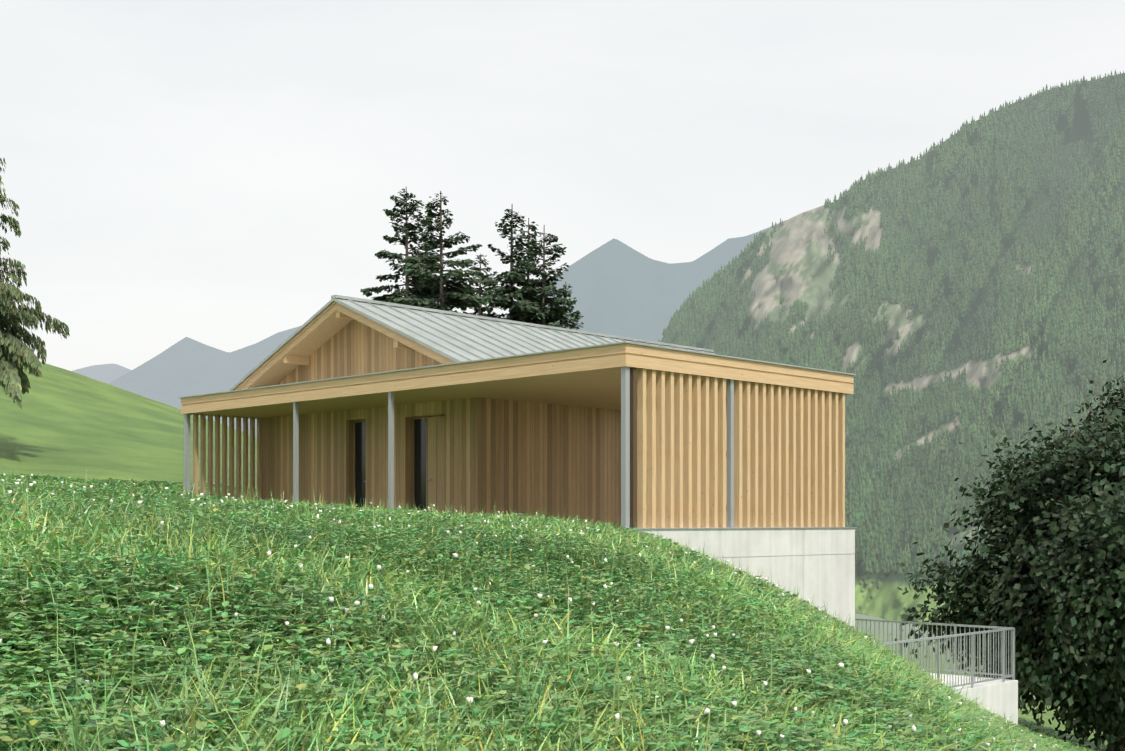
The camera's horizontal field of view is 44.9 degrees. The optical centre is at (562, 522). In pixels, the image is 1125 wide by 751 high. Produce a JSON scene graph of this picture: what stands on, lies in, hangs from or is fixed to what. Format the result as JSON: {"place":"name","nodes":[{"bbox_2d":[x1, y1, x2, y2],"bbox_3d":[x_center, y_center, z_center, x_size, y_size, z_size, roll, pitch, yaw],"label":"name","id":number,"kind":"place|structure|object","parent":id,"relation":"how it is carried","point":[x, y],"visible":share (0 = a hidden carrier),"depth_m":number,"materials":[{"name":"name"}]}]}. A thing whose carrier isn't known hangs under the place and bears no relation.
{"place":"outdoors","nodes":[
{"label":"outdoors","id":0,"kind":"place"},
{"bbox_2d":[72,363,131,383],"bbox_3d":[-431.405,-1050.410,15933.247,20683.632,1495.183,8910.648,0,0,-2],"label":"mountain","id":1,"kind":"structure","parent":0,"point":[107,373],"depth_m":13932.40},
{"bbox_2d":[108,326,300,429],"bbox_3d":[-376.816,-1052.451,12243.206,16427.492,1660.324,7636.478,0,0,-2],"label":"mountain","id":2,"kind":"structure","parent":0,"point":[183,367],"depth_m":11067.57,"materials":[{"name":"grey stone"}]},
{"bbox_2d":[241,220,785,435],"bbox_3d":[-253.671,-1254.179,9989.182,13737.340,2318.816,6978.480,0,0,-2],"label":"mountain","id":3,"kind":"structure","parent":0,"point":[619,288],"depth_m":9341.15,"materials":[{"name":"grey stone"}]},
{"bbox_2d":[0,356,1107,743],"bbox_3d":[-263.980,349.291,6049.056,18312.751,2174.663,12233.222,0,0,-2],"label":"ground","id":4,"kind":"structure","parent":0,"point":[60,422],"depth_m":63.96,"materials":[{"name":"green plant"}]},
{"bbox_2d":[0,158,69,408],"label":"tree","id":5,"kind":"object","parent":4,"relation":"on","point":[15,349],"visible":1,"depth_m":49.13,"materials":[{"name":"green plant"}]},
{"bbox_2d":[360,187,452,310],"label":"conifer tree","id":6,"kind":"object","parent":4,"relation":"on","point":[413,259],"depth_m":55.51,"materials":[{"name":"green plant"}]},
{"bbox_2d":[410,234,444,309],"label":"conifer tree","id":7,"kind":"object","parent":4,"relation":"on","point":[420,252],"depth_m":62.78,"materials":[{"name":"green plant"}]},
{"bbox_2d":[388,191,491,314],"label":"conifer tree","id":8,"kind":"object","parent":4,"relation":"on","point":[458,293],"depth_m":52.41,"materials":[{"name":"green plant"}]},
{"bbox_2d":[463,254,498,317],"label":"conifer tree","id":9,"kind":"object","parent":4,"relation":"on","point":[489,310],"depth_m":63.78,"materials":[{"name":"green plant"}]},
{"bbox_2d":[262,320,726,527],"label":"house timber walls","id":10,"kind":"structure","parent":4,"relation":"on","point":[556,459],"depth_m":29.40,"materials":[{"name":"brown wood"}]},
{"bbox_2d":[233,301,455,389],"bbox_3d":[-0.359,-3.896,34.256,8.240,1.947,13.100,0,0,44],"label":"roof timber","id":11,"kind":"object","parent":10,"relation":"attached to","point":[318,331],"visible":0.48,"depth_m":30.55,"materials":[{"name":"beige wood"}]},
{"bbox_2d":[229,295,714,390],"bbox_3d":[-0.361,-4.027,34.254,8.320,1.836,13.185,0,0,44],"label":"zinc roof","id":12,"kind":"object","parent":11,"relation":"on","point":[458,337],"visible":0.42,"depth_m":30.38,"materials":[{"name":"grey metal"}]},
{"bbox_2d":[353,416,443,511],"bbox_3d":[-3.489,-1.095,29.405,3.330,2.390,0.050,0,0,44],"label":"door leaf and frames","id":13,"kind":"object","parent":10,"relation":"attached to","point":[435,455],"visible":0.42,"depth_m":28.59,"materials":[{"name":"brown wood"}]},
{"bbox_2d":[355,418,425,509],"bbox_3d":[-3.764,-1.075,29.689,2.460,2.350,0.033,0,0,44],"label":"door glazing","id":14,"kind":"structure","parent":13,"relation":"in","point":[419,463],"depth_m":29.08,"materials":[{"name":"black glass"}]},
{"bbox_2d":[184,366,733,527],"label":"columns","id":15,"kind":"structure","parent":10,"relation":"attached to","point":[625,443],"depth_m":23.85,"materials":[{"name":"grey metal"}]},
{"bbox_2d":[182,353,851,405],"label":"trim","id":16,"kind":"structure","parent":15,"relation":"on","point":[527,365],"depth_m":24.61,"materials":[{"name":"beige wood"}]},
{"bbox_2d":[181,343,853,418],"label":"canopy fascia","id":17,"kind":"structure","parent":16,"relation":"attached to","point":[546,369],"depth_m":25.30,"materials":[{"name":"beige wood"}]},
{"bbox_2d":[179,341,855,397],"bbox_3d":[-1.565,-2.887,28.969,13.820,0.025,6.730,0,0,44],"label":"roof edge flashing","id":18,"kind":"object","parent":16,"relation":"attached to","point":[532,354],"visible":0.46,"depth_m":24.55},
{"bbox_2d":[190,367,845,417],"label":"canopy soffit","id":19,"kind":"structure","parent":16,"relation":"attached to","point":[598,388],"depth_m":26.93,"materials":[{"name":"brown wood"}]},
{"bbox_2d":[646,390,726,510],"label":"brackets","id":20,"kind":"object","parent":15,"relation":"attached to","point":[646,452],"depth_m":22.44,"materials":[{"name":"brown wood"}]},
{"bbox_2d":[193,368,844,527],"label":"timber slat screens","id":21,"kind":"object","parent":10,"relation":"on","point":[789,457],"visible":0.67,"depth_m":24.32,"materials":[{"name":"brown wood"}]},
{"bbox_2d":[623,527,856,528],"bbox_3d":[3.350,0.091,24.151,0.095,0.018,6.700,0,0,44],"label":"base flashing","id":22,"kind":"object","parent":10,"relation":"on","point":[745,527],"visible":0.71,"depth_m":23.92,"materials":[{"name":"silver metal"}]},
{"bbox_2d":[479,204,550,324],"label":"conifer tree","id":23,"kind":"object","parent":4,"relation":"on","point":[517,277],"depth_m":57.54,"materials":[{"name":"green plant"}]},
{"bbox_2d":[503,218,542,318],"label":"conifer tree","id":24,"kind":"object","parent":4,"relation":"on","point":[533,228],"depth_m":60.64,"materials":[{"name":"green plant"}]},
{"bbox_2d":[22,478,1040,749],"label":"clover flower stalks","id":25,"kind":"object","parent":4,"relation":"on","point":[434,660],"visible":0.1,"depth_m":6.45,"materials":[{"name":"green plant"}]},
{"bbox_2d":[509,225,575,327],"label":"conifer tree","id":26,"kind":"object","parent":4,"relation":"on","point":[554,312],"depth_m":56.70,"materials":[{"name":"green plant"}]},
{"bbox_2d":[0,467,1106,750],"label":"meadow sward","id":27,"kind":"structure","parent":4,"relation":"on","point":[90,593],"depth_m":5.29,"materials":[{"name":"green plant"}]},
{"bbox_2d":[0,473,1061,748],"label":"clover flowers","id":28,"kind":"object","parent":27,"relation":"on","point":[434,649],"visible":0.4,"depth_m":6.49,"materials":[{"name":"white plant"}]},
{"bbox_2d":[556,281,583,329],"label":"conifer tree","id":29,"kind":"object","parent":4,"relation":"on","point":[572,319],"depth_m":61.69,"materials":[{"name":"green plant"}]},
{"bbox_2d":[618,527,854,629],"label":"foundation wall","id":30,"kind":"structure","parent":4,"relation":"on","point":[819,562],"depth_m":25.11,"materials":[{"name":"grey concrete"}]},
{"bbox_2d":[928,673,1017,724],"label":"concrete terrace","id":31,"kind":"structure","parent":4,"relation":"on","point":[999,696],"depth_m":26.30,"materials":[{"name":"grey concrete"}]},
{"bbox_2d":[855,618,1014,687],"bbox_3d":[4.226,2.580,25.763,5.250,1.040,8.030,0,0,44],"label":"terrace railing","id":32,"kind":"object","parent":31,"relation":"on","point":[901,642],"visible":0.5,"depth_m":26.11,"materials":[{"name":"grey metal"}]},
{"bbox_2d":[884,395,1124,750],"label":"dark tree","id":33,"kind":"object","parent":4,"relation":"on","point":[1053,593],"depth_m":28.79,"materials":[{"name":"green plant"}]},
{"bbox_2d":[976,360,1124,543],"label":"tree leaves","id":34,"kind":"object","parent":33,"relation":"attached to","point":[1113,404],"visible":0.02,"depth_m":34.04,"materials":[{"name":"broadleaf foliage"}]},
{"bbox_2d":[0,0,1124,370],"label":"sky","id":35,"kind":"structure","parent":0,"point":[212,173],"materials":[{"name":"white"}]},
{"bbox_2d":[660,73,1124,628],"bbox_3d":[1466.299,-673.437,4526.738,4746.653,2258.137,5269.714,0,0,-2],"label":"forested mountain","id":36,"kind":"structure","parent":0,"point":[794,269],"depth_m":4038.81,"materials":[{"name":"green plant"}]},
{"bbox_2d":[657,70,1124,578],"bbox_3d":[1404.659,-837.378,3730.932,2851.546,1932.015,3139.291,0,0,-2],"label":"mountain forest","id":37,"kind":"object","parent":36,"relation":"on","point":[888,510],"visible":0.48,"depth_m":4017.42,"materials":[{"name":"green plant"}]}
]}

